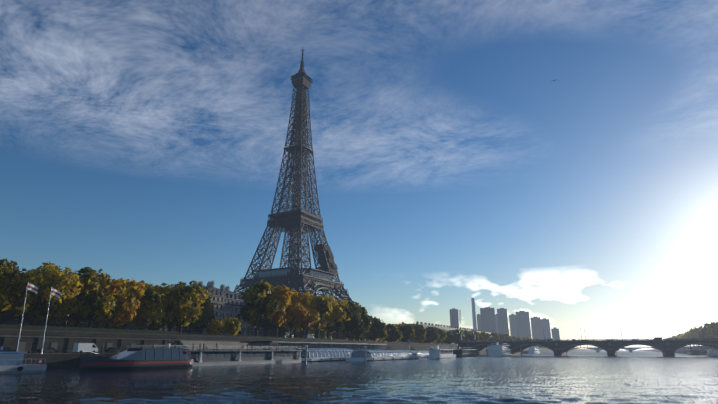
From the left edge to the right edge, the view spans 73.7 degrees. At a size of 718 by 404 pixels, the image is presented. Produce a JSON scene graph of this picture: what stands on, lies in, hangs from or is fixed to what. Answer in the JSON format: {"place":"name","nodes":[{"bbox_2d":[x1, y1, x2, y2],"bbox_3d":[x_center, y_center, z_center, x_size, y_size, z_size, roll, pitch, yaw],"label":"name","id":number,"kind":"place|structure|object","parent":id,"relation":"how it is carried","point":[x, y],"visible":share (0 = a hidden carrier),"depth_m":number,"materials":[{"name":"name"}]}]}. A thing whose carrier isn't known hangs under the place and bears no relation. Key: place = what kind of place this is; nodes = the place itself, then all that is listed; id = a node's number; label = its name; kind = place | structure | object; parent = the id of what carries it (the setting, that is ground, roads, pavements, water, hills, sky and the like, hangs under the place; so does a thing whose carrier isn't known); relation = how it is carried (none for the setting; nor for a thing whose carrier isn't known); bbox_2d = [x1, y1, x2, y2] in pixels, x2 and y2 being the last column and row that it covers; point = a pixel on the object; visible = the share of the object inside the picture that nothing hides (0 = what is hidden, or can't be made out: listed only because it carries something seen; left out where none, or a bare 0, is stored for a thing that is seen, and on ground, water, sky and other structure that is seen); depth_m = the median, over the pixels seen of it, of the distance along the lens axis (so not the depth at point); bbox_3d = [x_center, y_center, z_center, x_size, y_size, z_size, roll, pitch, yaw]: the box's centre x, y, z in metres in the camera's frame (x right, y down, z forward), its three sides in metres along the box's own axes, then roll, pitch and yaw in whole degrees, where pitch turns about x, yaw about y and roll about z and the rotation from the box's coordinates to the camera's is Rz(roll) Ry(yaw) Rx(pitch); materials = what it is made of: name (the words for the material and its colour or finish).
{"place":"outdoors","nodes":[
{"label":"outdoors","id":0,"kind":"place"},
{"bbox_2d":[0,334,710,368],"bbox_3d":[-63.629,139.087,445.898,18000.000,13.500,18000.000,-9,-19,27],"label":"quay wall","id":1,"kind":"structure","parent":0,"point":[55,359],"depth_m":128.19,"materials":[{"name":"grey stone"}]},
{"bbox_2d":[2,347,15,351],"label":"dark parked car","id":2,"kind":"object","parent":1,"relation":"on","point":[7,349],"visible":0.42,"depth_m":109.44,"materials":[{"name":"blue paint"}]},
{"bbox_2d":[0,312,24,323],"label":"garden tree","id":3,"kind":"object","parent":1,"relation":"on","point":[6,317],"visible":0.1,"depth_m":166.87,"materials":[{"name":"green plant"}]},
{"bbox_2d":[0,258,37,316],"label":"tree","id":4,"kind":"object","parent":1,"relation":"on","point":[13,289],"visible":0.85,"depth_m":120.87,"materials":[{"name":"green plant"}]},
{"bbox_2d":[16,282,37,351],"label":"flagpole","id":5,"kind":"object","parent":1,"relation":"on","point":[31,287],"visible":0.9,"depth_m":94.44,"materials":[{"name":"white metal"}]},
{"bbox_2d":[9,268,56,324],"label":"tree","id":6,"kind":"object","parent":1,"relation":"on","point":[12,313],"visible":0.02,"depth_m":157.85,"materials":[{"name":"green plant"}]},
{"bbox_2d":[15,266,56,324],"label":"plane tree","id":7,"kind":"object","parent":1,"relation":"on","point":[31,316],"visible":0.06,"depth_m":141.16,"materials":[{"name":"green plant"}]},
{"bbox_2d":[36,347,58,352],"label":"dark parked car","id":8,"kind":"object","parent":1,"relation":"on","point":[49,349],"visible":0.77,"depth_m":111.45,"materials":[{"name":"black metal"}]},
{"bbox_2d":[41,287,60,353],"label":"flagpole","id":9,"kind":"object","parent":1,"relation":"on","point":[55,292],"visible":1,"depth_m":98.11,"materials":[{"name":"white metal"}]},
{"bbox_2d":[19,261,85,325],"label":"tree","id":10,"kind":"object","parent":1,"relation":"on","point":[66,284],"visible":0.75,"depth_m":129.34,"materials":[{"name":"green plant"}]},
{"bbox_2d":[33,315,80,326],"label":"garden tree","id":11,"kind":"object","parent":1,"relation":"on","point":[51,322],"visible":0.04,"depth_m":184.58,"materials":[{"name":"green plant"}]},
{"bbox_2d":[55,274,74,326],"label":"tree","id":12,"kind":"object","parent":1,"relation":"on","point":[63,321],"visible":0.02,"depth_m":166.72,"materials":[{"name":"green plant"}]},
{"bbox_2d":[55,296,87,326],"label":"plane tree","id":13,"kind":"object","parent":1,"relation":"on","point":[75,317],"visible":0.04,"depth_m":154.66,"materials":[{"name":"green plant"}]},
{"bbox_2d":[73,343,97,352],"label":"white delivery van","id":14,"kind":"object","parent":1,"relation":"on","point":[82,347],"visible":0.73,"depth_m":117.80,"materials":[{"name":"white paint"}]},
{"bbox_2d":[3,317,174,330],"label":"building","id":15,"kind":"structure","parent":1,"relation":"on","point":[83,324],"depth_m":212.85,"materials":[{"name":"stone"}]},
{"bbox_2d":[77,267,118,327],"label":"tree","id":16,"kind":"object","parent":1,"relation":"on","point":[99,304],"visible":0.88,"depth_m":139.60,"materials":[{"name":"green plant"}]},
{"bbox_2d":[95,278,128,328],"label":"plane tree","id":17,"kind":"object","parent":1,"relation":"on","point":[102,320],"visible":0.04,"depth_m":163.35,"materials":[{"name":"green plant"}]},
{"bbox_2d":[105,347,120,352],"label":"dark parked car","id":18,"kind":"object","parent":1,"relation":"on","point":[112,349],"visible":0.79,"depth_m":126.20,"materials":[{"name":"grey paint"}]},
{"bbox_2d":[101,323,125,328],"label":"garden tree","id":19,"kind":"object","parent":1,"relation":"on","point":[114,327],"visible":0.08,"depth_m":201.91,"materials":[{"name":"green plant"}]},
{"bbox_2d":[104,278,144,328],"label":"tree","id":20,"kind":"object","parent":1,"relation":"on","point":[129,295],"visible":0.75,"depth_m":147.49,"materials":[{"name":"yellow plant"}]},
{"bbox_2d":[131,280,156,329],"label":"plane tree","id":21,"kind":"object","parent":1,"relation":"on","point":[140,282],"visible":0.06,"depth_m":177.07,"materials":[{"name":"green plant"}]},
{"bbox_2d":[126,283,174,329],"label":"tree","id":22,"kind":"object","parent":1,"relation":"on","point":[152,309],"visible":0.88,"depth_m":157.55,"materials":[{"name":"green plant"}]},
{"bbox_2d":[155,283,189,330],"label":"plane tree","id":23,"kind":"object","parent":1,"relation":"on","point":[169,326],"depth_m":184.90,"materials":[{"name":"green plant"}]},
{"bbox_2d":[164,280,208,332],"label":"tree","id":24,"kind":"object","parent":1,"relation":"on","point":[185,305],"visible":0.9,"depth_m":166.70,"materials":[{"name":"green plant"}]},
{"bbox_2d":[182,288,214,333],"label":"plane tree","id":25,"kind":"object","parent":1,"relation":"on","point":[207,313],"visible":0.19,"depth_m":193.78,"materials":[{"name":"green plant"}]},
{"bbox_2d":[174,280,225,334],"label":"building","id":26,"kind":"structure","parent":1,"relation":"on","point":[217,298],"depth_m":237.14,"materials":[{"name":"stone"}]},
{"bbox_2d":[192,303,214,333],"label":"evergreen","id":27,"kind":"object","parent":1,"relation":"on","point":[203,326],"visible":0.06,"depth_m":205.66,"materials":[{"name":"green plant"}]},
{"bbox_2d":[207,319,224,334],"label":"young tree","id":28,"kind":"object","parent":1,"relation":"on","point":[215,326],"visible":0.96,"depth_m":178.96,"materials":[{"name":"green plant"}]},
{"bbox_2d":[203,284,243,335],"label":"building","id":29,"kind":"structure","parent":1,"relation":"on","point":[233,301],"depth_m":253.50,"materials":[{"name":"stone"}]},
{"bbox_2d":[221,316,240,334],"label":"young tree","id":30,"kind":"object","parent":1,"relation":"on","point":[231,326],"visible":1,"depth_m":184.92,"materials":[{"name":"green plant"}]},
{"bbox_2d":[241,301,270,336],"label":"avenue block","id":31,"kind":"structure","parent":1,"relation":"on","point":[247,329],"depth_m":290.12,"materials":[{"name":"stone"}]},
{"bbox_2d":[237,279,279,335],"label":"tree","id":32,"kind":"object","parent":1,"relation":"on","point":[256,308],"visible":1,"depth_m":203.40,"materials":[{"name":"green plant"}]},
{"bbox_2d":[0,340,521,362],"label":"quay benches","id":33,"kind":"object","parent":1,"relation":"on","point":[102,347],"visible":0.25,"depth_m":153.11,"materials":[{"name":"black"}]},
{"bbox_2d":[259,301,273,336],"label":"plane tree","id":34,"kind":"object","parent":1,"relation":"on","point":[266,324],"visible":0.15,"depth_m":234.07,"materials":[{"name":"green plant"}]},
{"bbox_2d":[265,285,294,336],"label":"tree","id":35,"kind":"object","parent":1,"relation":"on","point":[283,295],"visible":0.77,"depth_m":212.76,"materials":[{"name":"yellow plant"}]},
{"bbox_2d":[268,328,292,336],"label":"building","id":36,"kind":"structure","parent":1,"relation":"on","point":[272,332],"depth_m":298.88,"materials":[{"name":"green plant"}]},
{"bbox_2d":[277,323,286,336],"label":"plane tree","id":37,"kind":"object","parent":1,"relation":"on","point":[281,326],"visible":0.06,"depth_m":244.08,"materials":[{"name":"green plant"}]},
{"bbox_2d":[283,322,305,337],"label":"plane tree","id":38,"kind":"object","parent":1,"relation":"on","point":[295,327],"visible":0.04,"depth_m":254.73,"materials":[{"name":"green plant"}]},
{"bbox_2d":[281,289,309,337],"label":"tree","id":39,"kind":"object","parent":1,"relation":"on","point":[296,309],"visible":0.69,"depth_m":223.76,"materials":[{"name":"orange plant"}]},
{"bbox_2d":[234,86,366,340],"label":"tower lattice","id":40,"kind":"object","parent":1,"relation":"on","point":[299,150],"visible":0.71,"depth_m":477.66,"materials":[{"name":"metal"}]},
{"bbox_2d":[292,330,311,337],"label":"building","id":41,"kind":"structure","parent":1,"relation":"on","point":[299,333],"depth_m":321.07,"materials":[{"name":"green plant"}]},
{"bbox_2d":[292,292,319,334],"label":"tree","id":42,"kind":"object","parent":1,"relation":"on","point":[314,315],"visible":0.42,"depth_m":231.63,"materials":[{"name":"yellow plant"}]},
{"bbox_2d":[240,49,380,341],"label":"tower platforms","id":43,"kind":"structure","parent":1,"relation":"on","point":[301,77],"depth_m":473.83,"materials":[{"name":"metal"}]},
{"bbox_2d":[307,326,316,337],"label":"tree","id":44,"kind":"object","parent":1,"relation":"on","point":[313,331],"visible":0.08,"depth_m":303.47,"materials":[{"name":"green plant"}]},
{"bbox_2d":[240,334,386,350],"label":"embarkation pavilion","id":45,"kind":"structure","parent":1,"relation":"on","point":[355,346],"depth_m":190.94,"materials":[{"name":"black"}]},
{"bbox_2d":[313,329,326,338],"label":"building","id":46,"kind":"structure","parent":1,"relation":"on","point":[323,335],"depth_m":337.97,"materials":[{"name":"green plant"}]},
{"bbox_2d":[312,294,332,338],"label":"tree","id":47,"kind":"object","parent":1,"relation":"on","point":[323,304],"visible":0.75,"depth_m":240.16,"materials":[{"name":"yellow plant"}]},
{"bbox_2d":[322,294,346,338],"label":"tree","id":48,"kind":"object","parent":1,"relation":"on","point":[338,313],"visible":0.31,"depth_m":251.91,"materials":[{"name":"green plant"}]},
{"bbox_2d":[329,331,346,339],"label":"building","id":49,"kind":"structure","parent":1,"relation":"on","point":[333,335],"depth_m":358.28,"materials":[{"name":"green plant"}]},
{"bbox_2d":[330,298,355,338],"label":"tree","id":50,"kind":"object","parent":1,"relation":"on","point":[349,315],"visible":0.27,"depth_m":259.12,"materials":[{"name":"green plant"}]},
{"bbox_2d":[341,299,347,338],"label":"plane tree","id":51,"kind":"object","parent":1,"relation":"on","point":[343,329],"visible":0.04,"depth_m":296.75,"materials":[{"name":"green plant"}]},
{"bbox_2d":[0,314,702,353],"bbox_3d":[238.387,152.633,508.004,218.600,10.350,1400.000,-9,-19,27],"label":"river embankment","id":52,"kind":"structure","parent":1,"relation":"on","point":[95,333],"depth_m":144.60,"materials":[{"name":"stone"}]},
{"bbox_2d":[342,331,363,340],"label":"building","id":53,"kind":"structure","parent":1,"relation":"on","point":[353,335],"depth_m":306.83,"materials":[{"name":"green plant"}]},
{"bbox_2d":[343,300,364,340],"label":"tree","id":54,"kind":"object","parent":1,"relation":"on","point":[354,323],"visible":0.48,"depth_m":267.40,"materials":[{"name":"green plant"}]},
{"bbox_2d":[353,304,372,340],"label":"tree","id":55,"kind":"object","parent":1,"relation":"on","point":[365,317],"visible":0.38,"depth_m":277.51,"materials":[{"name":"green plant"}]},
{"bbox_2d":[362,331,379,340],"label":"building","id":56,"kind":"structure","parent":1,"relation":"on","point":[364,337],"depth_m":332.02,"materials":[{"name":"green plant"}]},
{"bbox_2d":[365,317,388,341],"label":"quay tree","id":57,"kind":"object","parent":1,"relation":"on","point":[377,329],"visible":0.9,"depth_m":294.04,"materials":[{"name":"green plant"}]},
{"bbox_2d":[385,323,402,341],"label":"quay tree","id":58,"kind":"object","parent":1,"relation":"on","point":[394,333],"visible":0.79,"depth_m":312.60,"materials":[{"name":"green plant"}]},
{"bbox_2d":[394,322,405,341],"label":"quay tree","id":59,"kind":"object","parent":1,"relation":"on","point":[399,325],"visible":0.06,"depth_m":377.07,"materials":[{"name":"green plant"}]},
{"bbox_2d":[398,324,415,342],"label":"quay tree","id":60,"kind":"object","parent":1,"relation":"on","point":[407,331],"visible":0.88,"depth_m":332.78,"materials":[{"name":"green plant"}]},
{"bbox_2d":[412,324,426,342],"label":"quay tree","id":61,"kind":"object","parent":1,"relation":"on","point":[420,332],"visible":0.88,"depth_m":354.34,"materials":[{"name":"green plant"}]},
{"bbox_2d":[425,326,440,343],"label":"quay tree","id":62,"kind":"object","parent":1,"relation":"on","point":[433,335],"visible":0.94,"depth_m":371.59,"materials":[{"name":"green plant"}]},
{"bbox_2d":[391,321,491,345],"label":"building","id":63,"kind":"structure","parent":1,"relation":"on","point":[446,328],"depth_m":626.57,"materials":[{"name":"stone"}]},
{"bbox_2d":[437,328,446,343],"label":"quay tree","id":64,"kind":"object","parent":1,"relation":"on","point":[442,332],"visible":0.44,"depth_m":395.83,"materials":[{"name":"green plant"}]},
{"bbox_2d":[443,330,454,343],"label":"quay tree","id":65,"kind":"object","parent":1,"relation":"on","point":[450,338],"visible":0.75,"depth_m":415.05,"materials":[{"name":"green plant"}]},
{"bbox_2d":[450,308,458,327],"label":"tower","id":66,"kind":"structure","parent":1,"relation":"on","point":[454,320],"depth_m":1193.79,"materials":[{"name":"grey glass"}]},
{"bbox_2d":[452,330,464,343],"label":"quay tree","id":67,"kind":"object","parent":1,"relation":"on","point":[463,335],"visible":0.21,"depth_m":435.65,"materials":[{"name":"green plant"}]},
{"bbox_2d":[462,331,471,341],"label":"quay tree","id":68,"kind":"object","parent":1,"relation":"on","point":[466,334],"visible":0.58,"depth_m":454.40,"materials":[{"name":"green plant"}]},
{"bbox_2d":[459,298,476,328],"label":"heating plant chimney","id":69,"kind":"object","parent":1,"relation":"on","point":[474,314],"visible":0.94,"depth_m":1229.90,"materials":[{"name":"grey concrete"}]},
{"bbox_2d":[468,330,479,339],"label":"quay tree","id":70,"kind":"object","parent":1,"relation":"on","point":[476,333],"visible":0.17,"depth_m":474.27,"materials":[{"name":"green plant"}]},
{"bbox_2d":[477,314,481,329],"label":"tower","id":71,"kind":"structure","parent":1,"relation":"on","point":[478,321],"depth_m":1254.05,"materials":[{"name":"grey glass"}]},
{"bbox_2d":[480,331,489,339],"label":"quay tree","id":72,"kind":"object","parent":1,"relation":"on","point":[484,335],"visible":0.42,"depth_m":514.77,"materials":[{"name":"green plant"}]},
{"bbox_2d":[480,307,495,331],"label":"tower","id":73,"kind":"structure","parent":1,"relation":"on","point":[488,322],"depth_m":1109.23,"materials":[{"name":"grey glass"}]},
{"bbox_2d":[490,331,499,339],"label":"quay tree","id":74,"kind":"object","parent":1,"relation":"on","point":[496,335],"visible":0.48,"depth_m":554.04,"materials":[{"name":"green plant"}]},
{"bbox_2d":[495,314,498,332],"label":"tower","id":75,"kind":"structure","parent":1,"relation":"on","point":[496,321],"depth_m":1307.63,"materials":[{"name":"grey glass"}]},
{"bbox_2d":[497,308,508,333],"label":"tower","id":76,"kind":"structure","parent":1,"relation":"on","point":[502,318],"depth_m":1155.55,"materials":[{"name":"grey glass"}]},
{"bbox_2d":[509,314,517,336],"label":"tower","id":77,"kind":"structure","parent":1,"relation":"on","point":[513,324],"depth_m":1247.75,"materials":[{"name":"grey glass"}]},
{"bbox_2d":[516,311,533,346],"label":"tower","id":78,"kind":"structure","parent":1,"relation":"on","point":[523,323],"depth_m":1103.04,"materials":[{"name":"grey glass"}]},
{"bbox_2d":[530,316,541,347],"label":"tower","id":79,"kind":"structure","parent":1,"relation":"on","point":[536,327],"depth_m":1183.29,"materials":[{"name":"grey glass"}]},
{"bbox_2d":[540,318,550,347],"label":"tower","id":80,"kind":"structure","parent":1,"relation":"on","point":[545,325],"depth_m":1130.30,"materials":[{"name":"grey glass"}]},
{"bbox_2d":[551,327,559,340],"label":"tower","id":81,"kind":"structure","parent":1,"relation":"on","point":[555,334],"depth_m":1029.85,"materials":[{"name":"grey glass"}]},
{"bbox_2d":[454,326,717,356],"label":"bridge","id":82,"kind":"structure","parent":1,"relation":"on","point":[666,347],"depth_m":318.85,"materials":[{"name":"stone"}]},
{"bbox_2d":[567,345,655,351],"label":"bridge","id":83,"kind":"structure","parent":1,"relation":"on","point":[629,349],"depth_m":861.06,"materials":[{"name":"silver metal"}]},
{"bbox_2d":[692,327,701,337],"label":"tree","id":84,"kind":"object","parent":1,"relation":"on","point":[695,332],"visible":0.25,"depth_m":549.15,"materials":[{"name":"green plant"}]},
{"bbox_2d":[698,329,705,337],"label":"tree","id":85,"kind":"object","parent":1,"relation":"on","point":[702,334],"visible":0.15,"depth_m":503.51,"materials":[{"name":"green plant"}]},
{"bbox_2d":[709,326,717,337],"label":"tree","id":86,"kind":"object","parent":1,"relation":"on","point":[713,335],"visible":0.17,"depth_m":439.13,"materials":[{"name":"green plant"}]},
{"bbox_2d":[710,322,717,335],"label":"tree","id":87,"kind":"object","parent":1,"relation":"on","point":[712,325],"visible":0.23,"depth_m":428.61,"materials":[{"name":"green plant"}]},
{"bbox_2d":[0,350,717,403],"bbox_3d":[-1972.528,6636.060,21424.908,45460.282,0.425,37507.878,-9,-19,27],"label":"river","id":88,"kind":"structure","parent":0,"point":[628,377],"depth_m":58.20,"materials":[{"name":"blue liquid"}]},
{"bbox_2d":[0,352,46,373],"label":"boat","id":89,"kind":"object","parent":88,"relation":"on","point":[10,362],"visible":0.92,"depth_m":80.12,"materials":[{"name":"paint"}]},
{"bbox_2d":[79,342,193,371],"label":"boat","id":90,"kind":"object","parent":88,"relation":"on","point":[128,359],"visible":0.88,"depth_m":95.64,"materials":[{"name":"grey"}]},
{"bbox_2d":[121,343,301,365],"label":"boarding pontoon","id":91,"kind":"object","parent":88,"relation":"on","point":[203,357],"visible":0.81,"depth_m":131.73,"materials":[{"name":"white paint"}]},
{"bbox_2d":[293,348,352,361],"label":"boat","id":92,"kind":"object","parent":88,"relation":"on","point":[324,354],"visible":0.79,"depth_m":169.16,"materials":[{"name":"white paint"}]},
{"bbox_2d":[345,346,418,360],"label":"boat","id":93,"kind":"object","parent":88,"relation":"on","point":[373,355],"visible":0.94,"depth_m":182.74,"materials":[{"name":"white paint"}]},
{"bbox_2d":[412,350,428,357],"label":"boat","id":94,"kind":"object","parent":88,"relation":"on","point":[422,353],"visible":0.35,"depth_m":247.75,"materials":[{"name":"white paint"}]},
{"bbox_2d":[426,344,455,358],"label":"boat","id":95,"kind":"object","parent":88,"relation":"on","point":[437,352],"visible":0.9,"depth_m":217.66,"materials":[{"name":"white paint"}]},
{"bbox_2d":[452,346,476,356],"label":"boat","id":96,"kind":"object","parent":88,"relation":"on","point":[459,352],"visible":0.88,"depth_m":274.28,"materials":[{"name":"white paint"}]},
{"bbox_2d":[486,346,491,355],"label":"boat","id":97,"kind":"object","parent":88,"relation":"on","point":[489,351],"visible":0.29,"depth_m":344.70,"materials":[{"name":"white paint"}]},
{"bbox_2d":[489,342,511,356],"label":"boat","id":98,"kind":"object","parent":88,"relation":"on","point":[497,350],"visible":0.94,"depth_m":300.90,"materials":[{"name":"white paint"}]},
{"bbox_2d":[528,346,539,353],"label":"boat","id":99,"kind":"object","parent":88,"relation":"on","point":[533,350],"depth_m":552.03,"materials":[{"name":"white paint"}]},
{"bbox_2d":[687,346,700,354],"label":"houseboat","id":100,"kind":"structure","parent":88,"relation":"on","point":[692,352],"depth_m":389.03,"materials":[{"name":"white paint"}]},
{"bbox_2d":[705,347,717,356],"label":"houseboat","id":101,"kind":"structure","parent":88,"relation":"on","point":[712,352],"depth_m":284.62,"materials":[{"name":"white paint"}]},
{"bbox_2d":[0,0,717,349],"label":"sky","id":102,"kind":"structure","parent":0,"point":[140,140],"materials":[{"name":"blue"}]}
]}

